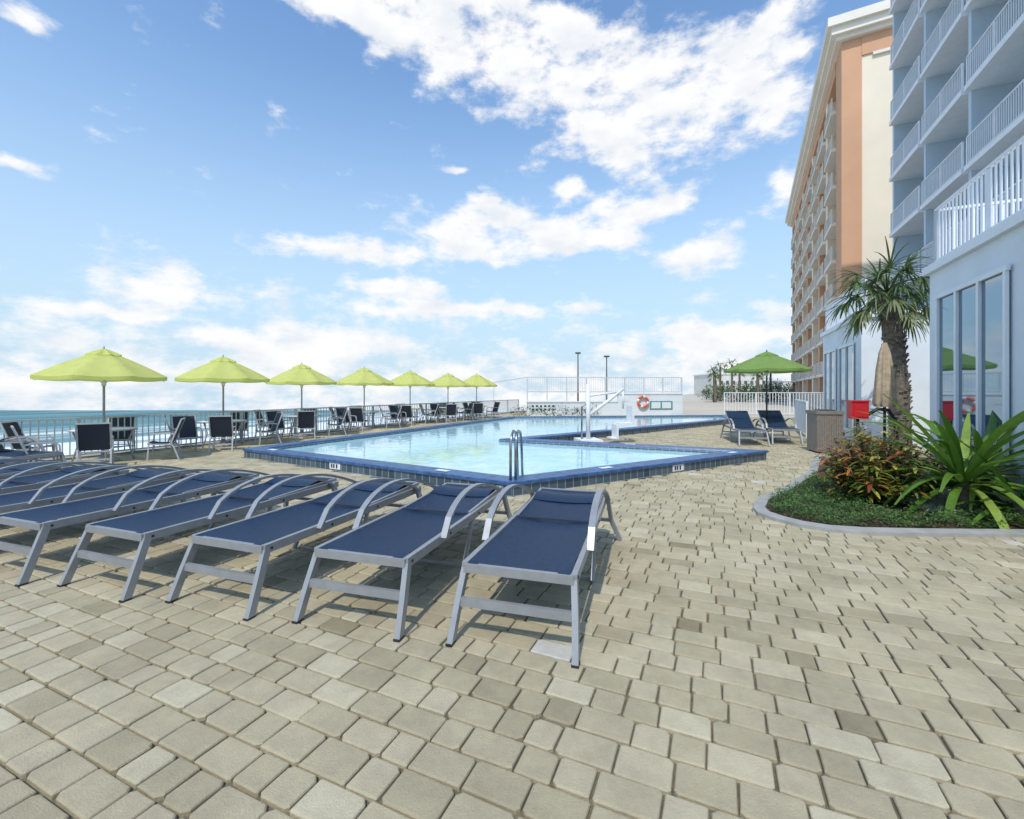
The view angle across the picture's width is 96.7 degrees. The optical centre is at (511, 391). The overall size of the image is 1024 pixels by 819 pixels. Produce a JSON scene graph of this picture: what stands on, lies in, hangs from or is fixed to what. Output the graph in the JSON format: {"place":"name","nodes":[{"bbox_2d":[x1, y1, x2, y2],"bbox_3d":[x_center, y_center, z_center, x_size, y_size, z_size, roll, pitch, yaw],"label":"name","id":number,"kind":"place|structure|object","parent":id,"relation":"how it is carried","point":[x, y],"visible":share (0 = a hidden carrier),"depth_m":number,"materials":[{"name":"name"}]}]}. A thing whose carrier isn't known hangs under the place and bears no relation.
{"place":"outdoors","nodes":[
{"label":"outdoors","id":0,"kind":"place"},
{"bbox_2d":[0,410,521,454],"bbox_3d":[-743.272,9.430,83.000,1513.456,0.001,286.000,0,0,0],"label":"sea","id":1,"kind":"structure","parent":0,"point":[22,414],"depth_m":142.09,"materials":[{"name":"liquid"}]},
{"bbox_2d":[0,0,883,409],"label":"sky","id":2,"kind":"structure","parent":0,"point":[495,190],"materials":[{"name":"blue"}]},
{"bbox_2d":[683,394,819,417],"bbox_3d":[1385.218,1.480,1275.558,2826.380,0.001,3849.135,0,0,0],"label":"ground","id":3,"kind":"structure","parent":0,"point":[693,404],"depth_m":44.30,"materials":[{"name":"white concrete"}]},
{"bbox_2d":[0,415,1023,818],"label":"paver bedding","id":4,"kind":"object","parent":3,"relation":"on","point":[590,703],"depth_m":1.99,"materials":[{"name":"sand"}]},
{"bbox_2d":[242,415,768,496],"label":"swimming pool","id":5,"kind":"structure","parent":4,"relation":"on","point":[713,458],"depth_m":8.39,"materials":[{"name":"tile"}]},
{"bbox_2d":[285,417,724,475],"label":"pool water","id":6,"kind":"structure","parent":5,"relation":"in","point":[479,447],"depth_m":10.24,"materials":[{"name":"blue liquid"}]},
{"bbox_2d":[509,429,523,479],"bbox_3d":[0.077,0.938,6.609,0.120,0.794,0.640,0,0,11],"label":"pool handrail","id":7,"kind":"object","parent":5,"relation":"on","point":[516,460],"visible":0.95,"depth_m":6.32,"materials":[{"name":"metal"}]},
{"bbox_2d":[0,412,1023,818],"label":"paver deck","id":8,"kind":"structure","parent":4,"relation":"on","point":[956,604],"depth_m":2.30,"materials":[{"name":"beige stone"}]},
{"bbox_2d":[0,461,16,466],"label":"sun lounger","id":9,"kind":"object","parent":8,"relation":"on","point":[4,463],"visible":0.23,"depth_m":6.17,"materials":[{"name":"metal"}]},
{"bbox_2d":[0,439,37,461],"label":"patio chair","id":10,"kind":"object","parent":8,"relation":"on","point":[7,441],"visible":0.32,"depth_m":7.95,"materials":[{"name":"paint"}]},
{"bbox_2d":[0,421,54,461],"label":"patio chair","id":11,"kind":"object","parent":8,"relation":"on","point":[6,429],"visible":0.5,"depth_m":8.59,"materials":[{"name":"paint"}]},
{"bbox_2d":[0,436,68,466],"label":"sun lounger","id":12,"kind":"object","parent":8,"relation":"on","point":[12,453],"visible":0.7,"depth_m":7.59,"materials":[{"name":"metal"}]},
{"bbox_2d":[10,426,61,462],"bbox_3d":[-8.039,1.004,7.704,0.490,0.860,0.593,0,0,40],"label":"patio chair","id":13,"kind":"object","parent":8,"relation":"on","point":[57,445],"visible":0.49,"depth_m":7.65,"materials":[{"name":"paint"}]},
{"bbox_2d":[0,460,73,484],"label":"sun lounger","id":14,"kind":"object","parent":8,"relation":"on","point":[7,473],"visible":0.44,"depth_m":5.78,"materials":[{"name":"fabric"}]},
{"bbox_2d":[0,458,128,508],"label":"sun lounger","id":15,"kind":"object","parent":8,"relation":"on","point":[29,482],"visible":0.66,"depth_m":5.30,"materials":[{"name":"fabric"}]},
{"bbox_2d":[75,422,113,465],"bbox_3d":[-7.790,1.004,8.508,0.490,0.860,0.593,0,0,-37],"label":"patio chair","id":16,"kind":"object","parent":8,"relation":"on","point":[93,436],"visible":0.91,"depth_m":8.36,"materials":[{"name":"fabric"}]},
{"bbox_2d":[30,346,166,462],"bbox_3d":[-8.340,0.255,9.300,2.014,2.350,2.014,0,0,-41],"label":"patio umbrella","id":17,"kind":"object","parent":8,"relation":"on","point":[103,366],"visible":0.93,"depth_m":8.87,"materials":[{"name":"fabric"}]},
{"bbox_2d":[0,461,200,528],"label":"sun lounger","id":18,"kind":"object","parent":8,"relation":"on","point":[46,494],"visible":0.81,"depth_m":4.72,"materials":[{"name":"fabric"}]},
{"bbox_2d":[67,427,137,462],"bbox_3d":[-8.340,1.099,9.300,1.096,0.670,1.096,0,0,-11],"label":"patio table","id":19,"kind":"object","parent":8,"relation":"on","point":[114,429],"visible":0.56,"depth_m":9.36,"materials":[{"name":"white paint"}]},
{"bbox_2d":[107,417,135,453],"bbox_3d":[-8.815,1.004,10.248,0.490,0.860,0.593,0,0,-36],"label":"patio chair","id":20,"kind":"object","parent":8,"relation":"on","point":[121,424],"visible":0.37,"depth_m":10.39,"materials":[{"name":"paint"}]},
{"bbox_2d":[0,465,272,586],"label":"sun lounger","id":21,"kind":"object","parent":8,"relation":"on","point":[132,500],"visible":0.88,"depth_m":4.12,"materials":[{"name":"fabric"}]},
{"bbox_2d":[146,418,185,461],"bbox_3d":[-7.280,1.004,9.593,0.593,0.860,0.490,0,0,-28],"label":"patio chair","id":22,"kind":"object","parent":8,"relation":"on","point":[176,431],"visible":1,"depth_m":9.51,"materials":[{"name":"paint"}]},
{"bbox_2d":[163,415,191,449],"bbox_3d":[-8.395,1.004,11.425,0.593,0.860,0.490,0,0,-37],"label":"patio chair","id":23,"kind":"object","parent":8,"relation":"on","point":[169,427],"visible":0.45,"depth_m":11.14,"materials":[{"name":"paint"}]},
{"bbox_2d":[171,415,203,454],"bbox_3d":[-7.591,1.004,10.638,0.593,0.860,0.490,0,0,39],"label":"patio chair","id":24,"kind":"object","parent":8,"relation":"on","point":[189,428],"visible":0.83,"depth_m":10.75,"materials":[{"name":"paint"}]},
{"bbox_2d":[57,469,338,602],"bbox_3d":[-2.605,1.105,4.215,0.964,0.669,2.164,0,0,20],"label":"sun lounger","id":25,"kind":"object","parent":8,"relation":"on","point":[237,500],"visible":0.86,"depth_m":3.75,"materials":[{"name":"fabric"}]},
{"bbox_2d":[174,355,269,446],"bbox_3d":[-7.550,0.236,11.900,2.046,2.387,2.046,0,0,8],"label":"patio umbrella","id":26,"kind":"object","parent":8,"relation":"on","point":[223,370],"visible":0.96,"depth_m":11.43,"materials":[{"name":"fabric"}]},
{"bbox_2d":[208,415,236,451],"bbox_3d":[-6.990,1.004,10.997,0.490,0.860,0.593,0,0,-23],"label":"patio chair","id":27,"kind":"object","parent":8,"relation":"on","point":[221,426],"visible":1,"depth_m":10.83,"materials":[{"name":"fabric"}]},
{"bbox_2d":[198,419,246,444],"bbox_3d":[-7.550,1.099,11.900,1.096,0.670,1.096,0,0,-23],"label":"patio table","id":28,"kind":"object","parent":8,"relation":"on","point":[234,420],"visible":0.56,"depth_m":11.84,"materials":[{"name":"white paint"}]},
{"bbox_2d":[229,412,248,442],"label":"patio chair","id":29,"kind":"object","parent":8,"relation":"on","point":[245,426],"visible":0.51,"depth_m":13.02,"materials":[{"name":"paint"}]},
{"bbox_2d":[0,399,518,460],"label":"seafront railing","id":30,"kind":"object","parent":8,"relation":"on","point":[78,419],"visible":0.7,"depth_m":12.93,"materials":[{"name":"white metal"}]},
{"bbox_2d":[253,409,278,437],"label":"patio chair","id":31,"kind":"object","parent":8,"relation":"on","point":[257,417],"visible":0.33,"depth_m":14.18,"materials":[{"name":"paint"}]},
{"bbox_2d":[255,412,282,444],"bbox_3d":[-6.614,1.004,12.385,0.592,0.860,0.490,0,0,-42],"label":"patio chair","id":32,"kind":"object","parent":8,"relation":"on","point":[276,422],"visible":1,"depth_m":12.37,"materials":[{"name":"paint"}]},
{"bbox_2d":[265,411,292,440],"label":"patio chair","id":33,"kind":"object","parent":8,"relation":"on","point":[270,416],"visible":0.77,"depth_m":13.28,"materials":[{"name":"paint"}]},
{"bbox_2d":[165,473,421,620],"bbox_3d":[-1.629,1.105,3.968,0.964,0.669,2.164,0,0,20],"label":"sun lounger","id":34,"kind":"object","parent":8,"relation":"on","point":[250,532],"visible":0.91,"depth_m":3.48,"materials":[{"name":"fabric"}]},
{"bbox_2d":[266,362,336,436],"bbox_3d":[-6.700,0.256,14.500,2.013,2.348,2.013,0,0,18],"label":"patio umbrella","id":35,"kind":"object","parent":8,"relation":"on","point":[301,375],"visible":0.94,"depth_m":14.02,"materials":[{"name":"fabric"}]},
{"bbox_2d":[283,415,319,437],"bbox_3d":[-6.700,1.099,14.500,1.096,0.670,1.096,0,0,-30],"label":"patio table","id":36,"kind":"object","parent":8,"relation":"on","point":[291,416],"visible":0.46,"depth_m":14.30,"materials":[{"name":"white paint"}]},
{"bbox_2d":[297,411,314,439],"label":"patio chair","id":37,"kind":"object","parent":8,"relation":"on","point":[305,419],"visible":0.99,"depth_m":13.52,"materials":[{"name":"fabric"}]},
{"bbox_2d":[302,409,316,433],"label":"patio chair","id":38,"kind":"object","parent":8,"relation":"on","point":[316,417],"visible":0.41,"depth_m":15.67,"materials":[{"name":"paint"}]},
{"bbox_2d":[327,408,347,435],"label":"patio chair","id":39,"kind":"object","parent":8,"relation":"on","point":[341,418],"visible":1,"depth_m":14.84,"materials":[{"name":"paint"}]},
{"bbox_2d":[328,406,346,428],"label":"patio chair","id":40,"kind":"object","parent":8,"relation":"on","point":[333,415],"visible":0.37,"depth_m":17.07,"materials":[{"name":"paint"}]},
{"bbox_2d":[335,407,356,431],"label":"patio chair","id":41,"kind":"object","parent":8,"relation":"on","point":[339,411],"visible":0.9,"depth_m":16.02,"materials":[{"name":"paint"}]},
{"bbox_2d":[349,407,368,430],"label":"patio chair","id":42,"kind":"object","parent":8,"relation":"on","point":[357,412],"visible":0.8,"depth_m":16.28,"materials":[{"name":"paint"}]},
{"bbox_2d":[336,367,393,428],"bbox_3d":[-5.650,0.241,17.400,2.038,2.378,2.038,0,0,13],"label":"patio umbrella","id":43,"kind":"object","parent":8,"relation":"on","point":[364,377],"visible":0.94,"depth_m":16.90,"materials":[{"name":"fabric"}]},
{"bbox_2d":[352,411,378,428],"bbox_3d":[-5.650,1.099,17.400,1.096,0.670,1.096,0,0,-13],"label":"patio table","id":44,"kind":"object","parent":8,"relation":"on","point":[370,412],"visible":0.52,"depth_m":17.34,"materials":[{"name":"white paint"}]},
{"bbox_2d":[378,404,390,423],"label":"patio chair","id":45,"kind":"object","parent":8,"relation":"on","point":[383,416],"visible":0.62,"depth_m":19.63,"materials":[{"name":"paint"}]},
{"bbox_2d":[385,406,401,428],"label":"patio chair","id":46,"kind":"object","parent":8,"relation":"on","point":[397,414],"visible":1,"depth_m":17.68,"materials":[{"name":"paint"}]},
{"bbox_2d":[388,405,406,426],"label":"patio chair","id":47,"kind":"object","parent":8,"relation":"on","point":[393,408],"visible":0.77,"depth_m":18.82,"materials":[{"name":"paint"}]},
{"bbox_2d":[291,478,511,641],"bbox_3d":[-0.691,1.105,3.733,0.964,0.669,2.164,0,0,17],"label":"sun lounger","id":48,"kind":"object","parent":8,"relation":"on","point":[435,517],"visible":0.94,"depth_m":3.24,"materials":[{"name":"fabric"}]},
{"bbox_2d":[400,405,415,425],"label":"patio chair","id":49,"kind":"object","parent":8,"relation":"on","point":[407,409],"visible":0.88,"depth_m":18.93,"materials":[{"name":"fabric"}]},
{"bbox_2d":[384,371,434,423],"bbox_3d":[-4.500,0.240,20.100,2.039,2.379,2.039,0,0,-39],"label":"patio umbrella","id":50,"kind":"object","parent":8,"relation":"on","point":[409,379],"visible":0.93,"depth_m":19.59,"materials":[{"name":"fabric"}]},
{"bbox_2d":[403,408,422,423],"bbox_3d":[-4.500,1.099,20.100,1.096,0.670,1.096,0,0,-27],"label":"patio table","id":51,"kind":"object","parent":8,"relation":"on","point":[416,409],"visible":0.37,"depth_m":19.91,"materials":[{"name":"white paint"}]},
{"bbox_2d":[420,404,432,418],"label":"patio chair","id":52,"kind":"object","parent":8,"relation":"on","point":[424,412],"visible":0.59,"depth_m":21.57,"materials":[{"name":"paint"}]},
{"bbox_2d":[425,404,439,423],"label":"patio chair","id":53,"kind":"object","parent":8,"relation":"on","point":[436,411],"visible":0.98,"depth_m":20.31,"materials":[{"name":"paint"}]},
{"bbox_2d":[429,404,445,421],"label":"patio chair","id":54,"kind":"object","parent":8,"relation":"on","point":[433,406],"visible":0.78,"depth_m":21.05,"materials":[{"name":"paint"}]},
{"bbox_2d":[437,403,446,418],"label":"patio chair","id":55,"kind":"object","parent":8,"relation":"on","point":[444,404],"visible":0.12,"depth_m":23.01,"materials":[{"name":"paint"}]},
{"bbox_2d":[425,373,470,420],"bbox_3d":[-3.080,0.261,21.900,2.003,2.337,2.003,0,0,-33],"label":"patio umbrella","id":56,"kind":"object","parent":8,"relation":"on","point":[447,380],"visible":0.91,"depth_m":21.34,"materials":[{"name":"fabric"}]},
{"bbox_2d":[439,407,458,420],"bbox_3d":[-3.080,1.099,21.900,1.096,0.670,1.096,0,0,-35],"label":"patio table","id":57,"kind":"object","parent":8,"relation":"on","point":[443,411],"visible":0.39,"depth_m":21.64,"materials":[{"name":"white paint"}]},
{"bbox_2d":[445,404,456,422],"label":"patio chair","id":58,"kind":"object","parent":8,"relation":"on","point":[451,410],"visible":0.98,"depth_m":20.82,"materials":[{"name":"fabric"}]},
{"bbox_2d":[459,403,473,420],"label":"patio chair","id":59,"kind":"object","parent":8,"relation":"on","point":[470,408],"visible":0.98,"depth_m":22.38,"materials":[{"name":"paint"}]},
{"bbox_2d":[462,403,476,419],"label":"patio chair","id":60,"kind":"object","parent":8,"relation":"on","point":[465,405],"visible":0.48,"depth_m":22.89,"materials":[{"name":"paint"}]},
{"bbox_2d":[473,403,482,419],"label":"patio chair","id":61,"kind":"object","parent":8,"relation":"on","point":[477,408],"visible":0.88,"depth_m":22.67,"materials":[{"name":"fabric"}]},
{"bbox_2d":[464,373,496,418],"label":"patio umbrella","id":62,"kind":"object","parent":8,"relation":"on","point":[476,380],"visible":0.87,"depth_m":23.43,"materials":[{"name":"fabric"}]},
{"bbox_2d":[486,402,499,417],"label":"patio chair","id":63,"kind":"object","parent":8,"relation":"on","point":[496,406],"visible":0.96,"depth_m":24.42,"materials":[{"name":"paint"}]},
{"bbox_2d":[445,484,621,668],"bbox_3d":[0.292,1.105,3.484,0.964,0.669,2.164,0,0,17],"label":"sun lounger","id":64,"kind":"object","parent":8,"relation":"on","point":[540,535],"visible":1,"depth_m":2.98,"materials":[{"name":"fabric"}]},
{"bbox_2d":[493,377,681,400],"bbox_3d":[4.221,0.292,27.199,11.701,2.275,2.778,0,0,12],"label":"security fence","id":65,"kind":"object","parent":8,"relation":"on","point":[625,387],"visible":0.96,"depth_m":26.93,"materials":[{"name":"white metal"}]},
{"bbox_2d":[574,384,633,441],"bbox_3d":[2.567,0.620,12.606,1.540,1.620,0.800,0,0,-7],"label":"pool lift","id":66,"kind":"object","parent":8,"relation":"on","point":[629,419],"visible":0.98,"depth_m":12.52,"materials":[{"name":"white paint"}]},
{"bbox_2d":[526,393,683,415],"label":"pool end wall","id":67,"kind":"structure","parent":8,"relation":"on","point":[665,404],"depth_m":26.89,"materials":[{"name":"white paint"}]},
{"bbox_2d":[637,395,648,407],"bbox_3d":[7.735,0.610,26.867,0.744,0.745,0.146,0,0,-5],"label":"life ring","id":68,"kind":"object","parent":67,"relation":"attached to","point":[638,400],"visible":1,"depth_m":26.82,"materials":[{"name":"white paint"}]},
{"bbox_2d":[720,410,769,446],"bbox_3d":[6.528,1.012,12.793,0.884,0.854,2.164,0,0,14],"label":"sun lounger","id":69,"kind":"object","parent":8,"relation":"on","point":[742,421],"visible":0.99,"depth_m":13.06,"materials":[{"name":"fabric"}]},
{"bbox_2d":[725,350,811,440],"bbox_3d":[7.500,0.105,13.400,2.070,2.650,2.070,0,0,5],"label":"patio umbrella","id":70,"kind":"object","parent":8,"relation":"on","point":[766,363],"visible":0.94,"depth_m":13.01,"materials":[{"name":"green fabric"}]},
{"bbox_2d":[752,410,803,445],"bbox_3d":[7.622,1.012,13.081,0.884,0.854,2.164,0,0,17],"label":"sun lounger","id":71,"kind":"object","parent":8,"relation":"on","point":[777,421],"visible":0.9,"depth_m":13.33,"materials":[{"name":"metal"}]},
{"bbox_2d":[795,399,807,436],"bbox_3d":[10.300,0.870,16.250,0.050,1.120,4.703,0,0,28],"label":"picket fence","id":72,"kind":"object","parent":8,"relation":"on","point":[801,407],"visible":0.9,"depth_m":15.60,"materials":[{"name":"white paint"}]},
{"bbox_2d":[806,409,844,453],"bbox_3d":[7.350,0.930,10.700,0.580,1.000,0.580,0,0,11],"label":"trash bin","id":73,"kind":"object","parent":8,"relation":"on","point":[822,424],"visible":0.81,"depth_m":10.46,"materials":[{"name":"grey metal"}]},
{"bbox_2d":[845,400,898,448],"bbox_3d":[7.217,0.805,9.096,0.885,1.250,0.240,0,0,11],"label":"emergency call box","id":74,"kind":"object","parent":8,"relation":"on","point":[854,407],"visible":0.63,"depth_m":9.05,"materials":[{"name":"red metal"}]},
{"bbox_2d":[816,236,933,453],"bbox_3d":[8.345,-0.938,10.126,2.600,4.738,2.158,0,0,0],"label":"palm tree","id":75,"kind":"object","parent":8,"relation":"on","point":[894,322],"visible":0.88,"depth_m":9.93,"materials":[{"name":"green plant"}]},
{"bbox_2d":[872,342,897,441],"bbox_3d":[7.450,0.220,9.100,0.403,2.420,0.403,0,0,0],"label":"closed umbrella","id":76,"kind":"object","parent":8,"relation":"on","point":[884,381],"visible":0.81,"depth_m":9.02,"materials":[{"name":"beige fabric"}]},
{"bbox_2d":[766,458,1023,528],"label":"planting bed soil","id":77,"kind":"structure","parent":8,"relation":"on","point":[902,506],"depth_m":5.08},
{"bbox_2d":[818,422,896,461],"bbox_3d":[6.401,0.995,8.227,1.308,0.887,1.327,0,0,0],"label":"croton shrub","id":78,"kind":"object","parent":77,"relation":"on","point":[843,441],"visible":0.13,"depth_m":8.45,"materials":[{"name":"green plant"}]},
{"bbox_2d":[808,426,941,505],"bbox_3d":[4.627,0.948,5.832,1.408,0.982,1.326,0,0,-34],"label":"croton shrub","id":79,"kind":"object","parent":77,"relation":"on","point":[849,469],"visible":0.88,"depth_m":5.70,"materials":[{"name":"green plant"}]},
{"bbox_2d":[839,422,934,475],"bbox_3d":[5.314,0.939,6.586,1.192,1.000,1.360,0,0,28],"label":"croton shrub","id":80,"kind":"object","parent":77,"relation":"on","point":[917,457],"visible":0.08,"depth_m":6.46,"materials":[{"name":"green plant"}]},
{"bbox_2d":[840,432,938,478],"bbox_3d":[5.854,1.040,7.186,1.287,0.798,1.285,0,0,0],"label":"croton shrub","id":81,"kind":"object","parent":77,"relation":"on","point":[903,448],"visible":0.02,"depth_m":7.06,"materials":[{"name":"green plant"}]},
{"bbox_2d":[766,467,1023,528],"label":"ground cover plants","id":82,"kind":"object","parent":77,"relation":"on","point":[895,514],"visible":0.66,"depth_m":5.09,"materials":[{"name":"green plant"}]},
{"bbox_2d":[823,393,1023,529],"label":"crinum lily","id":83,"kind":"object","parent":77,"relation":"on","point":[952,454],"visible":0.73,"depth_m":5.23,"materials":[{"name":"green plant"}]},
{"bbox_2d":[845,411,1023,510],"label":"crinum lily","id":84,"kind":"object","parent":77,"relation":"on","point":[991,426],"visible":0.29,"depth_m":5.55,"materials":[{"name":"green plant"}]},
{"bbox_2d":[919,443,954,484],"bbox_3d":[6.298,1.101,6.855,1.010,0.675,1.026,0,0,0],"label":"croton shrub","id":85,"kind":"object","parent":77,"relation":"on","point":[935,464],"visible":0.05,"depth_m":6.79,"materials":[{"name":"green plant"}]},
{"bbox_2d":[937,438,1023,527],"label":"crinum lily","id":86,"kind":"object","parent":77,"relation":"on","point":[1005,485],"visible":0.53,"depth_m":4.94,"materials":[{"name":"green plant"}]},
{"bbox_2d":[753,456,1023,537],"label":"planter kerb","id":87,"kind":"structure","parent":4,"relation":"on","point":[760,508],"depth_m":4.58,"materials":[{"name":"grey concrete"}]},
{"bbox_2d":[510,404,601,415],"bbox_3d":[2.442,1.082,25.488,5.292,0.865,1.057,0,0,0],"label":"hedge","id":88,"kind":"object","parent":3,"relation":"on","point":[543,410],"visible":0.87,"depth_m":25.47,"materials":[{"name":"green plant"}]},
{"bbox_2d":[575,352,580,400],"bbox_3d":[4.350,-0.570,30.000,0.340,4.000,0.240,0,0,0],"label":"street lamp","id":89,"kind":"object","parent":3,"relation":"on","point":[577,353],"visible":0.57,"depth_m":29.97,"materials":[{"name":"grey metal"}]},
{"bbox_2d":[604,356,609,399],"bbox_3d":[6.300,-0.470,30.300,0.340,3.800,0.240,0,0,0],"label":"street lamp","id":90,"kind":"object","parent":3,"relation":"on","point":[606,374],"visible":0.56,"depth_m":30.26,"materials":[{"name":"grey metal"}]},
{"bbox_2d":[707,371,721,401],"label":"palm tree","id":91,"kind":"object","parent":3,"relation":"on","point":[715,385],"visible":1,"depth_m":59.91,"materials":[{"name":"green plant"}]},
{"bbox_2d":[707,365,722,401],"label":"palm tree","id":92,"kind":"object","parent":3,"relation":"on","point":[716,369],"visible":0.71,"depth_m":61.89,"materials":[{"name":"green plant"}]},
{"bbox_2d":[714,363,727,400],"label":"palm tree","id":93,"kind":"object","parent":3,"relation":"on","point":[719,367],"visible":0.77,"depth_m":65.88,"materials":[{"name":"green plant"}]},
{"bbox_2d":[723,358,738,401],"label":"palm tree","id":94,"kind":"object","parent":3,"relation":"on","point":[730,363],"visible":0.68,"depth_m":59.90,"materials":[{"name":"green plant"}]},
{"bbox_2d":[733,373,744,401],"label":"palm tree","id":95,"kind":"object","parent":3,"relation":"on","point":[739,380],"visible":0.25,"depth_m":62.88,"materials":[{"name":"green plant"}]},
{"bbox_2d":[693,373,791,395],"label":"distant building","id":96,"kind":"structure","parent":3,"relation":"on","point":[700,382],"depth_m":150.56,"materials":[{"name":"paint"}]},
{"bbox_2d":[696,377,795,401],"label":"distant trees","id":97,"kind":"object","parent":3,"relation":"on","point":[745,389],"visible":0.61,"depth_m":66.00,"materials":[{"name":"green plant"}]},
{"bbox_2d":[752,374,768,401],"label":"palm tree","id":98,"kind":"object","parent":3,"relation":"on","point":[758,377],"visible":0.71,"depth_m":60.92,"materials":[{"name":"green plant"}]},
{"bbox_2d":[769,373,771,400],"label":"palm tree","id":99,"kind":"object","parent":3,"relation":"on","point":[770,375],"visible":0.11,"depth_m":65.88,"materials":[{"name":"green plant"}]},
{"bbox_2d":[724,392,822,414],"bbox_3d":[15.900,0.745,27.750,5.561,1.370,0.050,0,0,12],"label":"picket fence","id":100,"kind":"object","parent":3,"relation":"on","point":[789,413],"visible":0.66,"depth_m":27.67,"materials":[{"name":"white metal"}]},
{"bbox_2d":[820,0,1023,502],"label":"hotel tower","id":101,"kind":"structure","parent":3,"relation":"on","point":[956,122],"depth_m":13.65,"materials":[{"name":"white paint"}]},
{"bbox_2d":[785,0,892,408],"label":"condominium building","id":102,"kind":"structure","parent":0,"point":[839,211],"depth_m":31.94,"materials":[{"name":"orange paint"}]},
{"bbox_2d":[879,488,1009,514],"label":"gravel","id":103,"kind":"structure","parent":0,"point":[939,499],"depth_m":5.71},
{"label":"beach","id":104,"kind":"structure","parent":0,"visible":0},
{"bbox_2d":[8,410,526,465],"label":"seawall","id":105,"kind":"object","parent":104,"relation":"on","point":[137,451],"depth_m":12.11,"materials":[{"name":"grey concrete"}]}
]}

